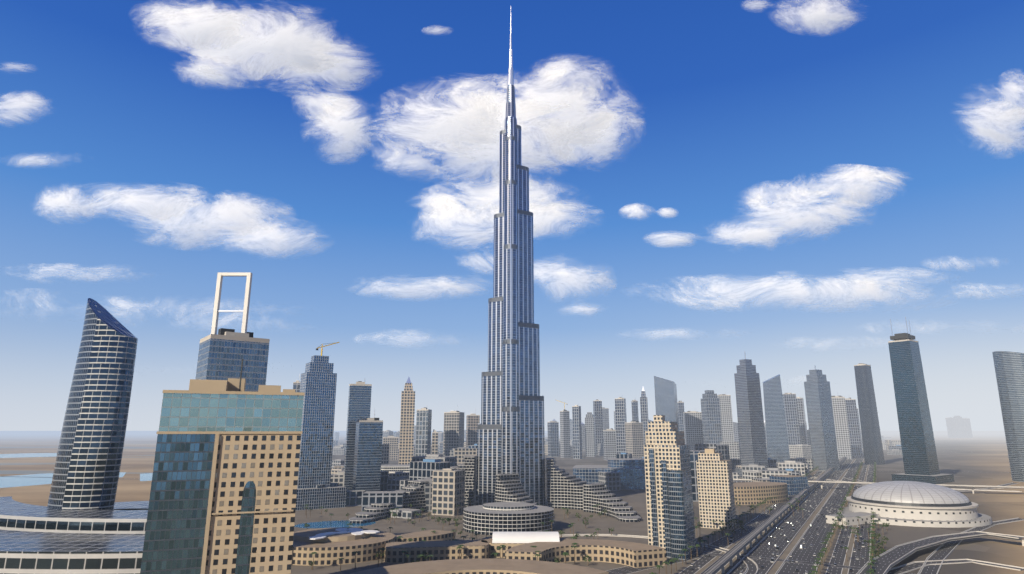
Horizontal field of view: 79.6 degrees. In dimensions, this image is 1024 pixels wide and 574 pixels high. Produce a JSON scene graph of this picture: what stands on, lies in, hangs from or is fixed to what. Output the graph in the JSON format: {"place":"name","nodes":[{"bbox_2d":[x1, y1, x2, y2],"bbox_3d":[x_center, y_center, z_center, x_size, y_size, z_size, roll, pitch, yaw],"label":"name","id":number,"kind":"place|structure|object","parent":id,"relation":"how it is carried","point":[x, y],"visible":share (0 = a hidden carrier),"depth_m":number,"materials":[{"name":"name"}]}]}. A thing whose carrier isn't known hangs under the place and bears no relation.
{"place":"outdoors","nodes":[
{"label":"outdoors","id":0,"kind":"place"},
{"bbox_2d":[0,453,152,487],"bbox_3d":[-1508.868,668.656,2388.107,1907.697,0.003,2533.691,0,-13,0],"label":"lagoon water","id":1,"kind":"structure","parent":0,"point":[22,480],"depth_m":1459.96,"materials":[{"name":"blue liquid"}]},
{"bbox_2d":[383,435,398,459],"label":"tower","id":2,"kind":"structure","parent":0,"point":[392,440],"depth_m":2305.11,"materials":[{"name":"concrete"}]},
{"bbox_2d":[399,377,414,463],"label":"tower","id":3,"kind":"structure","parent":0,"point":[407,425],"depth_m":1693.37,"materials":[{"name":"concrete"}]},
{"bbox_2d":[291,502,688,573],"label":"plaza paving","id":4,"kind":"structure","parent":0,"point":[315,519],"depth_m":718.81,"materials":[{"name":"grey concrete"}]},
{"bbox_2d":[295,355,346,510],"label":"tower","id":5,"kind":"structure","parent":4,"relation":"on","point":[318,380],"depth_m":906.88,"materials":[{"name":"blue glass"}]},
{"bbox_2d":[316,342,339,355],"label":"crane","id":6,"kind":"object","parent":5,"relation":"on","point":[324,346],"visible":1,"depth_m":954.20,"materials":[{"name":"metal"}]},
{"bbox_2d":[291,527,394,565],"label":"building","id":7,"kind":"structure","parent":4,"relation":"on","point":[330,546],"depth_m":531.85,"materials":[{"name":"beige concrete"}]},
{"bbox_2d":[352,411,382,490],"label":"tower","id":8,"kind":"structure","parent":4,"relation":"on","point":[367,456],"depth_m":954.45,"materials":[{"name":"blue glass"}]},
{"bbox_2d":[349,480,428,523],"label":"terrace block","id":9,"kind":"structure","parent":4,"relation":"on","point":[415,497],"depth_m":807.73,"materials":[{"name":"concrete"}]},
{"bbox_2d":[407,455,476,506],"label":"building","id":10,"kind":"structure","parent":4,"relation":"on","point":[469,466],"depth_m":900.35,"materials":[{"name":"concrete"}]},
{"bbox_2d":[350,530,666,573],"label":"souk arcades","id":11,"kind":"object","parent":4,"relation":"on","point":[441,546],"visible":0.81,"depth_m":523.17,"materials":[{"name":"beige concrete"}]},
{"bbox_2d":[463,502,553,534],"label":"rotunda","id":12,"kind":"structure","parent":4,"relation":"on","point":[510,517],"depth_m":670.97,"materials":[{"name":"beige concrete"}]},
{"bbox_2d":[477,19,544,505],"bbox_3d":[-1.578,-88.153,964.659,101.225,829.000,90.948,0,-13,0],"label":"skyscraper","id":13,"kind":"structure","parent":4,"relation":"on","point":[510,435],"depth_m":923.64,"materials":[{"name":"metal"}]},
{"bbox_2d":[495,473,536,504],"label":"terrace block","id":14,"kind":"structure","parent":4,"relation":"on","point":[508,487],"depth_m":817.43,"materials":[{"name":"concrete"}]},
{"bbox_2d":[545,458,586,509],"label":"terrace block","id":15,"kind":"structure","parent":4,"relation":"on","point":[563,489],"depth_m":890.48,"materials":[{"name":"concrete"}]},
{"bbox_2d":[583,483,640,521],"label":"terrace block","id":16,"kind":"structure","parent":4,"relation":"on","point":[613,505],"depth_m":827.38,"materials":[{"name":"concrete"}]},
{"bbox_2d":[559,534,758,573],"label":"road","id":17,"kind":"structure","parent":4,"relation":"on","point":[751,564],"depth_m":580.49,"materials":[{"name":"grey asphalt"}]},
{"bbox_2d":[644,415,695,559],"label":"tower","id":18,"kind":"structure","parent":4,"relation":"on","point":[670,510],"depth_m":559.72,"materials":[{"name":"stone"}]},
{"bbox_2d":[0,431,1023,573],"bbox_3d":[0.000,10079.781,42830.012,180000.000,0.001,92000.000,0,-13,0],"label":"ground","id":19,"kind":"structure","parent":0,"point":[980,458],"depth_m":1373.40,"materials":[{"name":"beige sand"}]},
{"bbox_2d":[0,530,144,573],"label":"curved building","id":20,"kind":"structure","parent":19,"relation":"on","point":[25,552],"depth_m":300.88,"materials":[{"name":"blue glass"}]},
{"bbox_2d":[0,496,147,533],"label":"curved building","id":21,"kind":"structure","parent":19,"relation":"on","point":[16,516],"depth_m":377.05,"materials":[{"name":"white glass"}]},
{"bbox_2d":[47,298,137,509],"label":"curved skyscraper","id":22,"kind":"structure","parent":21,"relation":"on","point":[88,458],"depth_m":429.13,"materials":[{"name":"blue glass"}]},
{"bbox_2d":[113,501,148,509],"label":"building roof","id":23,"kind":"structure","parent":19,"relation":"on","point":[137,505],"depth_m":551.26,"materials":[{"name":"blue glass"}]},
{"bbox_2d":[140,359,304,573],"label":"building","id":24,"kind":"structure","parent":19,"relation":"on","point":[223,495],"depth_m":238.93,"materials":[{"name":"stone"}]},
{"bbox_2d":[196,328,269,394],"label":"tower","id":25,"kind":"structure","parent":19,"relation":"on","point":[223,353],"depth_m":417.94,"materials":[{"name":"blue glass"}]},
{"bbox_2d":[211,272,251,333],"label":"tower frame","id":26,"kind":"object","parent":25,"relation":"on","point":[216,310],"visible":0.78,"depth_m":438.10,"materials":[{"name":"white metal"}]},
{"bbox_2d":[293,375,299,391],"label":"tower","id":27,"kind":"structure","parent":19,"relation":"on","point":[296,385],"depth_m":1477.86,"materials":[{"name":"metal"}]},
{"bbox_2d":[344,381,371,489],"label":"tower","id":28,"kind":"structure","parent":19,"relation":"on","point":[359,402],"depth_m":1047.72,"materials":[{"name":"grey glass"}]},
{"bbox_2d":[382,430,392,442],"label":"building","id":29,"kind":"structure","parent":19,"relation":"on","point":[386,433],"depth_m":3910.37,"materials":[{"name":"concrete"}]},
{"bbox_2d":[381,464,409,471],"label":"building","id":30,"kind":"structure","parent":19,"relation":"on","point":[403,467],"depth_m":1174.44,"materials":[{"name":"beige glass"}]},
{"bbox_2d":[414,425,415,439],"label":"tower","id":31,"kind":"structure","parent":19,"relation":"on","point":[414,432],"depth_m":4352.42,"materials":[{"name":"metal"}]},
{"bbox_2d":[415,407,431,455],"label":"tower","id":32,"kind":"structure","parent":19,"relation":"on","point":[423,431],"depth_m":1644.41,"materials":[{"name":"metal"}]},
{"bbox_2d":[432,429,437,453],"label":"tower","id":33,"kind":"structure","parent":19,"relation":"on","point":[434,442],"depth_m":1594.48,"materials":[{"name":"concrete"}]},
{"bbox_2d":[437,431,443,443],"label":"tower","id":34,"kind":"structure","parent":19,"relation":"on","point":[440,435],"depth_m":3917.66,"materials":[{"name":"concrete"}]},
{"bbox_2d":[443,411,463,455],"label":"tower","id":35,"kind":"structure","parent":19,"relation":"on","point":[453,436],"depth_m":1737.93,"materials":[{"name":"concrete"}]},
{"bbox_2d":[466,408,479,446],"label":"tower","id":36,"kind":"structure","parent":19,"relation":"on","point":[472,421],"depth_m":1839.56,"materials":[{"name":"concrete"}]},
{"bbox_2d":[547,421,558,456],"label":"tower","id":37,"kind":"structure","parent":19,"relation":"on","point":[553,438],"depth_m":2609.77,"materials":[{"name":"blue glass"}]},
{"bbox_2d":[560,409,569,457],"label":"tower","id":38,"kind":"structure","parent":19,"relation":"on","point":[564,434],"depth_m":2519.49,"materials":[{"name":"stone"}]},
{"bbox_2d":[572,405,581,458],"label":"tower","id":39,"kind":"structure","parent":19,"relation":"on","point":[577,432],"depth_m":2424.31,"materials":[{"name":"grey glass"}]},
{"bbox_2d":[585,412,595,456],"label":"tower","id":40,"kind":"structure","parent":19,"relation":"on","point":[590,433],"depth_m":2611.95,"materials":[{"name":"stone"}]},
{"bbox_2d":[304,462,889,573],"bbox_3d":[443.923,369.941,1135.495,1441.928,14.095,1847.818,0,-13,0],"label":"plaza trees","id":41,"kind":"object","parent":19,"relation":"on","point":[872,551],"visible":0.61,"depth_m":622.69,"materials":[{"name":"green plant"}]},
{"bbox_2d":[593,399,602,454],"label":"tower","id":42,"kind":"structure","parent":19,"relation":"on","point":[597,409],"depth_m":2819.72,"materials":[{"name":"grey glass"}]},
{"bbox_2d":[602,407,608,429],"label":"tower","id":43,"kind":"structure","parent":19,"relation":"on","point":[605,417],"depth_m":3559.58,"materials":[{"name":"metal"}]},
{"bbox_2d":[315,427,901,518],"bbox_3d":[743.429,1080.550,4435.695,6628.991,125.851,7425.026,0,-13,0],"label":"low-rise buildings","id":44,"kind":"structure","parent":19,"relation":"on","point":[424,468],"depth_m":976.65,"materials":[{"name":"beige concrete"}]},
{"bbox_2d":[573,458,645,489],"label":"mall block","id":45,"kind":"structure","parent":19,"relation":"on","point":[632,473],"depth_m":1179.80,"materials":[{"name":"blue glass"}]},
{"bbox_2d":[625,421,643,457],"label":"tower","id":46,"kind":"structure","parent":19,"relation":"on","point":[634,439],"depth_m":2217.90,"materials":[{"name":"concrete"}]},
{"bbox_2d":[631,398,638,420],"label":"tower","id":47,"kind":"structure","parent":19,"relation":"on","point":[634,403],"depth_m":2739.63,"materials":[{"name":"grey glass"}]},
{"bbox_2d":[654,376,678,430],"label":"tower","id":48,"kind":"structure","parent":19,"relation":"on","point":[666,404],"depth_m":2242.42,"materials":[{"name":"blue glass"}]},
{"bbox_2d":[677,401,683,430],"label":"tower","id":49,"kind":"structure","parent":19,"relation":"on","point":[680,413],"depth_m":2733.72,"materials":[{"name":"grey glass"}]},
{"bbox_2d":[683,410,703,449],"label":"tower","id":50,"kind":"structure","parent":19,"relation":"on","point":[693,429],"depth_m":2413.61,"materials":[{"name":"glass"}]},
{"bbox_2d":[607,487,814,573],"bbox_3d":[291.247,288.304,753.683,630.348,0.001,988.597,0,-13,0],"label":"feeder","id":51,"kind":"object","parent":19,"relation":"on","point":[724,541],"visible":0.55,"depth_m":622.07,"materials":[{"name":"concrete"}]},
{"bbox_2d":[696,449,736,529],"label":"tower","id":52,"kind":"structure","parent":19,"relation":"on","point":[715,488],"depth_m":712.33,"materials":[{"name":"stone"}]},
{"bbox_2d":[732,351,767,476],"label":"tower","id":53,"kind":"structure","parent":19,"relation":"on","point":[752,440],"depth_m":1503.15,"materials":[{"name":"grey glass"}]},
{"bbox_2d":[733,475,808,504],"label":"curved building","id":54,"kind":"structure","parent":19,"relation":"on","point":[781,488],"depth_m":954.69,"materials":[{"name":"beige concrete"}]},
{"bbox_2d":[689,448,877,573],"bbox_3d":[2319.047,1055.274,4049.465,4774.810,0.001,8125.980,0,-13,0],"label":"highway verge","id":55,"kind":"structure","parent":19,"relation":"on","point":[777,564],"depth_m":627.80,"materials":[{"name":"concrete"}]},
{"bbox_2d":[679,470,823,573],"bbox_3d":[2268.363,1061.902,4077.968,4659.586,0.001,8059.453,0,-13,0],"label":"frontage","id":56,"kind":"object","parent":55,"relation":"on","point":[702,561],"visible":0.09,"depth_m":527.54,"materials":[{"name":"concrete"}]},
{"bbox_2d":[715,484,815,573],"bbox_3d":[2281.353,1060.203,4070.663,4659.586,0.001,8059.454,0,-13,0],"label":"piers","id":57,"kind":"structure","parent":55,"relation":"on","point":[748,544],"depth_m":595.45,"materials":[{"name":"concrete"}]},
{"bbox_2d":[700,457,844,573],"bbox_3d":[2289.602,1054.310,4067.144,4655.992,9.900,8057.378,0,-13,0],"label":"metro viaduct","id":58,"kind":"object","parent":55,"relation":"on","point":[717,565],"visible":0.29,"depth_m":621.31,"materials":[{"name":"concrete"}]},
{"bbox_2d":[690,456,873,573],"bbox_3d":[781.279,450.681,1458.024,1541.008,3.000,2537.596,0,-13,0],"label":"cars","id":59,"kind":"object","parent":55,"relation":"on","point":[778,548],"visible":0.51,"depth_m":695.20,"materials":[{"name":"silver metal"}]},
{"bbox_2d":[826,463,867,573],"bbox_3d":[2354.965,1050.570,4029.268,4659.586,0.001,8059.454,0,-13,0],"label":"road","id":60,"kind":"structure","parent":55,"relation":"on","point":[839,557],"depth_m":580.51,"materials":[{"name":"grey asphalt"}]},
{"bbox_2d":[848,465,873,573],"bbox_3d":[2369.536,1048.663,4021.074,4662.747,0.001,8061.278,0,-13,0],"label":"frontage road","id":61,"kind":"structure","parent":55,"relation":"on","point":[855,562],"depth_m":585.41,"materials":[{"name":"grey asphalt"}]},
{"bbox_2d":[726,443,862,573],"bbox_3d":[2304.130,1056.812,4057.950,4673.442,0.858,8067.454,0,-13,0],"label":"highway","id":62,"kind":"structure","parent":19,"relation":"on","point":[762,550],"depth_m":676.76,"materials":[{"name":"grey asphalt"}]},
{"bbox_2d":[796,397,807,444],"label":"tower","id":63,"kind":"structure","parent":19,"relation":"on","point":[801,415],"depth_m":2822.03,"materials":[{"name":"grey glass"}]},
{"bbox_2d":[775,449,863,573],"bbox_3d":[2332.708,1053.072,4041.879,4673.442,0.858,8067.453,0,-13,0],"label":"highway","id":64,"kind":"structure","parent":19,"relation":"on","point":[799,554],"depth_m":651.35,"materials":[{"name":"grey asphalt"}]},
{"bbox_2d":[804,365,839,470],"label":"tower","id":65,"kind":"structure","parent":19,"relation":"on","point":[823,440],"depth_m":1742.41,"materials":[{"name":"grey glass"}]},
{"bbox_2d":[831,392,851,458],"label":"tower","id":66,"kind":"structure","parent":19,"relation":"on","point":[841,426],"depth_m":2409.53,"materials":[{"name":"stone"}]},
{"bbox_2d":[845,398,862,455],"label":"tower","id":67,"kind":"structure","parent":19,"relation":"on","point":[853,428],"depth_m":2710.11,"materials":[{"name":"grey glass"}]},
{"bbox_2d":[857,408,862,447],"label":"tower","id":68,"kind":"structure","parent":19,"relation":"on","point":[859,428],"depth_m":3813.73,"materials":[{"name":"metal"}]},
{"bbox_2d":[854,363,884,464],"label":"tower","id":69,"kind":"structure","parent":19,"relation":"on","point":[871,436],"depth_m":2037.87,"materials":[{"name":"grey glass"}]},
{"bbox_2d":[733,479,1023,493],"bbox_3d":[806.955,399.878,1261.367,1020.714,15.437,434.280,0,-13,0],"label":"flyover","id":70,"kind":"object","parent":19,"relation":"on","point":[980,486],"visible":0.42,"depth_m":1102.47,"materials":[{"name":"concrete"}]},
{"bbox_2d":[826,481,991,527],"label":"domed building","id":71,"kind":"structure","parent":19,"relation":"on","point":[912,503],"depth_m":742.47,"materials":[{"name":"metal"}]},
{"bbox_2d":[810,470,1021,491],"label":"overpass","id":72,"kind":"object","parent":19,"relation":"on","point":[951,488],"depth_m":1163.19,"materials":[{"name":"concrete"}]},
{"bbox_2d":[852,484,1002,489],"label":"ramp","id":73,"kind":"structure","parent":19,"relation":"on","point":[856,487],"depth_m":1224.82,"materials":[{"name":"concrete"}]},
{"bbox_2d":[847,478,1017,491],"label":"overpass","id":74,"kind":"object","parent":19,"relation":"on","point":[1008,484],"depth_m":1185.25,"materials":[{"name":"concrete"}]},
{"bbox_2d":[856,531,1023,573],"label":"ramp","id":75,"kind":"structure","parent":19,"relation":"on","point":[889,559],"depth_m":555.98,"materials":[{"name":"grey asphalt"}]},
{"bbox_2d":[887,559,1023,573],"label":"ramp","id":76,"kind":"structure","parent":19,"relation":"on","point":[906,568],"depth_m":511.87,"materials":[{"name":"grey asphalt"}]},
{"bbox_2d":[918,517,1023,573],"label":"ramp","id":77,"kind":"structure","parent":19,"relation":"on","point":[945,550],"depth_m":570.82,"materials":[{"name":"concrete"}]},
{"bbox_2d":[0,0,1023,430],"label":"sky","id":78,"kind":"structure","parent":0,"point":[732,100],"materials":[{"name":"blue"}]},
{"bbox_2d":[570,419,572,439],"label":"tower","id":79,"kind":"structure","parent":0,"point":[571,431],"depth_m":4430.93,"materials":[{"name":"metal"}]},
{"bbox_2d":[581,422,585,449],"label":"tower","id":80,"kind":"structure","parent":0,"point":[583,435],"depth_m":3543.53,"materials":[{"name":"metal"}]},
{"bbox_2d":[603,428,615,459],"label":"tower","id":81,"kind":"structure","parent":0,"point":[609,439],"depth_m":2312.83,"materials":[{"name":"stone"}]},
{"bbox_2d":[615,397,626,453],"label":"tower","id":82,"kind":"structure","parent":0,"point":[620,413],"depth_m":2524.35,"materials":[{"name":"grey glass"}]},
{"bbox_2d":[640,387,648,444],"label":"tower","id":83,"kind":"structure","parent":0,"point":[644,408],"depth_m":2635.90,"materials":[{"name":"grey glass"}]},
{"bbox_2d":[701,390,722,443],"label":"tower","id":84,"kind":"structure","parent":0,"point":[711,417],"depth_m":2330.93,"materials":[{"name":"grey glass"}]},
{"bbox_2d":[717,393,733,441],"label":"tower","id":85,"kind":"structure","parent":0,"point":[726,418],"depth_m":2622.44,"materials":[{"name":"stone"}]},
{"bbox_2d":[733,422,738,441],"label":"tower","id":86,"kind":"structure","parent":0,"point":[736,431],"depth_m":3636.57,"materials":[{"name":"metal"}]},
{"bbox_2d":[763,374,789,461],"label":"tower","id":87,"kind":"structure","parent":0,"point":[776,437],"depth_m":1841.48,"materials":[{"name":"blue glass"}]},
{"bbox_2d":[782,391,800,444],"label":"tower","id":88,"kind":"structure","parent":0,"point":[791,415],"depth_m":2623.60,"materials":[{"name":"grey glass"}]},
{"bbox_2d":[707,553,912,573],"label":"cross road","id":89,"kind":"structure","parent":0,"point":[811,563],"depth_m":523.51,"materials":[{"name":"grey asphalt"}]},
{"bbox_2d":[843,471,904,471],"bbox_3d":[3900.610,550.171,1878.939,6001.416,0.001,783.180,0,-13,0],"label":"desert road","id":90,"kind":"structure","parent":0,"point":[876,471],"depth_m":1670.92,"materials":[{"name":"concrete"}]},
{"bbox_2d":[888,317,954,483],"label":"tower","id":91,"kind":"structure","parent":0,"point":[919,454],"depth_m":1354.44,"materials":[{"name":"blue glass"}]},
{"bbox_2d":[945,417,956,437],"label":"tower","id":92,"kind":"structure","parent":0,"point":[950,425],"depth_m":8751.58,"materials":[{"name":"grey glass"}]},
{"bbox_2d":[953,416,966,437],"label":"tower","id":93,"kind":"structure","parent":0,"point":[960,427],"depth_m":8736.97,"materials":[{"name":"grey glass"}]},
{"bbox_2d":[963,418,972,437],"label":"tower","id":94,"kind":"structure","parent":0,"point":[967,424],"depth_m":8739.97,"materials":[{"name":"grey glass"}]},
{"bbox_2d":[992,351,1023,481],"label":"tower","id":95,"kind":"structure","parent":0,"point":[1009,369],"depth_m":1371.62,"materials":[{"name":"blue glass"}]}
]}

